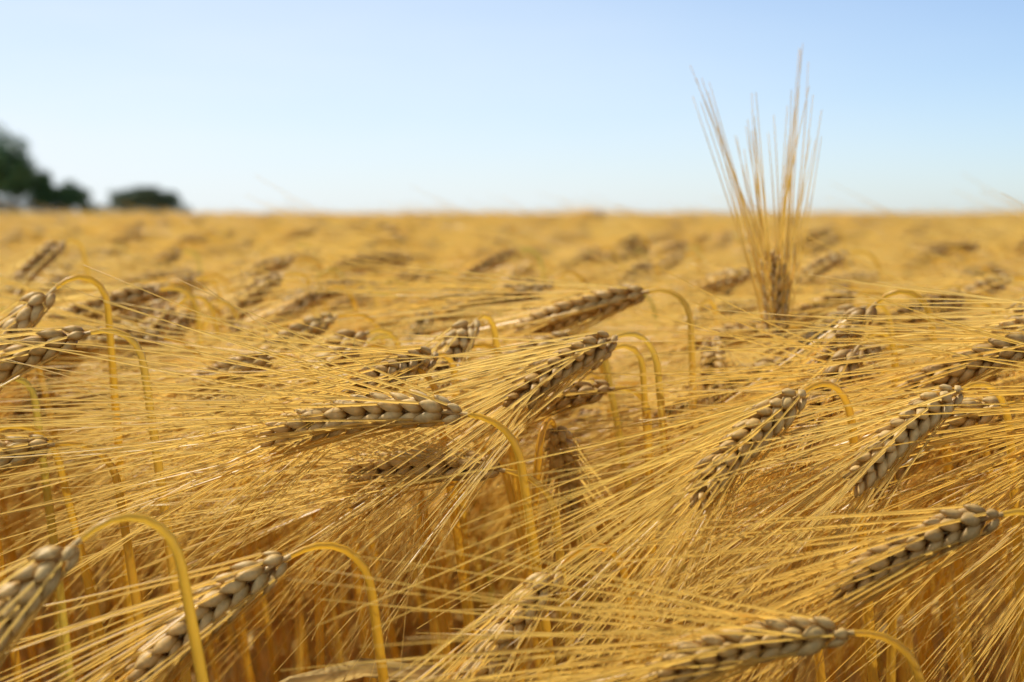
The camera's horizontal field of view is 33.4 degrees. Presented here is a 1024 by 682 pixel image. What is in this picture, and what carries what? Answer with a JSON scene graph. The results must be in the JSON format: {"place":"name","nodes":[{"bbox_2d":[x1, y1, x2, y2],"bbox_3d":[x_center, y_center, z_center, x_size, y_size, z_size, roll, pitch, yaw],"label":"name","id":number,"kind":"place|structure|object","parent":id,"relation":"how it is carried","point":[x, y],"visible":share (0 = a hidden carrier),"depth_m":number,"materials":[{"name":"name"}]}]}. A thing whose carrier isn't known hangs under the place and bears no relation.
{"place":"outdoors","nodes":[
{"label":"outdoors","id":0,"kind":"place"},
{"bbox_2d":[15,213,1003,213],"bbox_3d":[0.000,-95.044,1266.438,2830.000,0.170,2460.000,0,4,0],"label":"barley field","id":1,"kind":"structure","parent":0,"point":[545,213],"depth_m":240.44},
{"bbox_2d":[0,174,1023,681],"bbox_3d":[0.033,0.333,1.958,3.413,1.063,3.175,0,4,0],"label":"barley field","id":2,"kind":"structure","parent":0,"point":[956,618],"depth_m":0.85,"materials":[{"name":"yellow plant"}]},
{"bbox_2d":[0,0,1023,212],"label":"sky","id":3,"kind":"structure","parent":0,"point":[340,105],"materials":[{"name":"blue"}]},
{"label":"ground","id":4,"kind":"structure","parent":0,"visible":0},
{"bbox_2d":[0,123,25,197],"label":"tree","id":5,"kind":"object","parent":4,"relation":"on","point":[2,132],"visible":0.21,"depth_m":297.05,"materials":[{"name":"green plant"}]},
{"bbox_2d":[0,133,43,212],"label":"tree","id":6,"kind":"object","parent":4,"relation":"on","point":[21,171],"visible":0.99,"depth_m":293.34,"materials":[{"name":"green plant"}]},
{"bbox_2d":[31,168,59,212],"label":"tree","id":7,"kind":"object","parent":4,"relation":"on","point":[47,194],"visible":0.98,"depth_m":299.81,"materials":[{"name":"green plant"}]},
{"bbox_2d":[0,194,98,212],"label":"hedge row","id":8,"kind":"object","parent":4,"relation":"on","point":[88,205],"visible":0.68,"depth_m":301.27,"materials":[{"name":"green plant"}]},
{"bbox_2d":[0,434,146,649],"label":"barley","id":9,"kind":"object","parent":4,"relation":"on","point":[9,444],"visible":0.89,"depth_m":0.66,"materials":[{"name":"yellow plant"}]},
{"bbox_2d":[55,179,91,208],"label":"tree","id":10,"kind":"object","parent":4,"relation":"on","point":[67,192],"visible":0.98,"depth_m":301.52,"materials":[{"name":"green plant"}]},
{"bbox_2d":[0,513,208,681],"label":"barley","id":11,"kind":"object","parent":4,"relation":"on","point":[28,589],"visible":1,"depth_m":0.49,"materials":[{"name":"yellow plant"}]},
{"bbox_2d":[107,189,136,211],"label":"tree","id":12,"kind":"object","parent":4,"relation":"on","point":[117,197],"visible":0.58,"depth_m":501.59,"materials":[{"name":"green plant"}]},
{"bbox_2d":[0,275,252,681],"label":"barley","id":13,"kind":"object","parent":4,"relation":"on","point":[246,660],"visible":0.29,"depth_m":0.86,"materials":[{"name":"yellow plant"}]},
{"bbox_2d":[85,202,191,212],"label":"hedge row","id":14,"kind":"object","parent":4,"relation":"on","point":[184,209],"visible":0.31,"depth_m":518.10,"materials":[{"name":"green plant"}]},
{"bbox_2d":[120,186,161,210],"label":"tree","id":15,"kind":"object","parent":4,"relation":"on","point":[141,196],"visible":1,"depth_m":495.27,"materials":[{"name":"green plant"}]},
{"bbox_2d":[150,190,182,211],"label":"tree","id":16,"kind":"object","parent":4,"relation":"on","point":[169,199],"visible":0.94,"depth_m":499.13,"materials":[{"name":"green plant"}]},
{"bbox_2d":[0,542,388,681],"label":"barley","id":17,"kind":"object","parent":4,"relation":"on","point":[160,655],"visible":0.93,"depth_m":0.55,"materials":[{"name":"yellow plant"}]},
{"bbox_2d":[0,302,476,643],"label":"barley","id":18,"kind":"object","parent":4,"relation":"on","point":[274,367],"visible":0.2,"depth_m":0.78,"materials":[{"name":"yellow plant"}]},
{"bbox_2d":[0,265,556,677],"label":"barley","id":19,"kind":"object","parent":4,"relation":"on","point":[352,415],"visible":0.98,"depth_m":0.61,"materials":[{"name":"yellow plant"}]},
{"bbox_2d":[0,281,577,679],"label":"barley","id":20,"kind":"object","parent":4,"relation":"on","point":[362,481],"visible":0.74,"depth_m":0.68,"materials":[{"name":"yellow plant"}]},
{"bbox_2d":[136,330,682,681],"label":"barley","id":21,"kind":"object","parent":4,"relation":"on","point":[545,376],"visible":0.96,"depth_m":0.67,"materials":[{"name":"yellow plant"}]},
{"bbox_2d":[194,246,626,680],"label":"barley","id":22,"kind":"object","parent":4,"relation":"on","point":[506,287],"visible":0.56,"depth_m":0.99,"materials":[{"name":"yellow plant"}]},
{"bbox_2d":[399,543,638,681],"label":"barley","id":23,"kind":"object","parent":4,"relation":"on","point":[517,624],"visible":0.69,"depth_m":0.56,"materials":[{"name":"yellow plant"}]},
{"bbox_2d":[317,381,878,681],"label":"barley","id":24,"kind":"object","parent":4,"relation":"on","point":[786,402],"visible":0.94,"depth_m":0.57,"materials":[{"name":"yellow plant"}]},
{"bbox_2d":[280,541,924,681],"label":"barley","id":25,"kind":"object","parent":4,"relation":"on","point":[725,647],"visible":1,"depth_m":0.51,"materials":[{"name":"yellow plant"}]},
{"bbox_2d":[541,298,731,681],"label":"barley","id":26,"kind":"object","parent":4,"relation":"on","point":[706,300],"visible":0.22,"depth_m":0.97,"materials":[{"name":"yellow plant"}]},
{"bbox_2d":[481,504,1023,681],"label":"barley","id":27,"kind":"object","parent":4,"relation":"on","point":[892,560],"visible":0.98,"depth_m":0.55,"materials":[{"name":"yellow plant"}]},
{"bbox_2d":[690,45,821,681],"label":"barley","id":28,"kind":"object","parent":4,"relation":"on","point":[775,291],"visible":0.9,"depth_m":0.86,"materials":[{"name":"yellow plant"}]},
{"bbox_2d":[495,381,1023,681],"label":"barley","id":29,"kind":"object","parent":4,"relation":"on","point":[870,465],"visible":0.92,"depth_m":0.60,"materials":[{"name":"yellow plant"}]},
{"bbox_2d":[616,202,998,455],"bbox_3d":[0.203,0.364,0.895,0.284,0.870,0.182,-1,4,-9],"label":"barley","id":30,"kind":"object","parent":4,"relation":"on","point":[896,309],"visible":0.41,"depth_m":0.93,"materials":[{"name":"yellow plant"}]}
]}

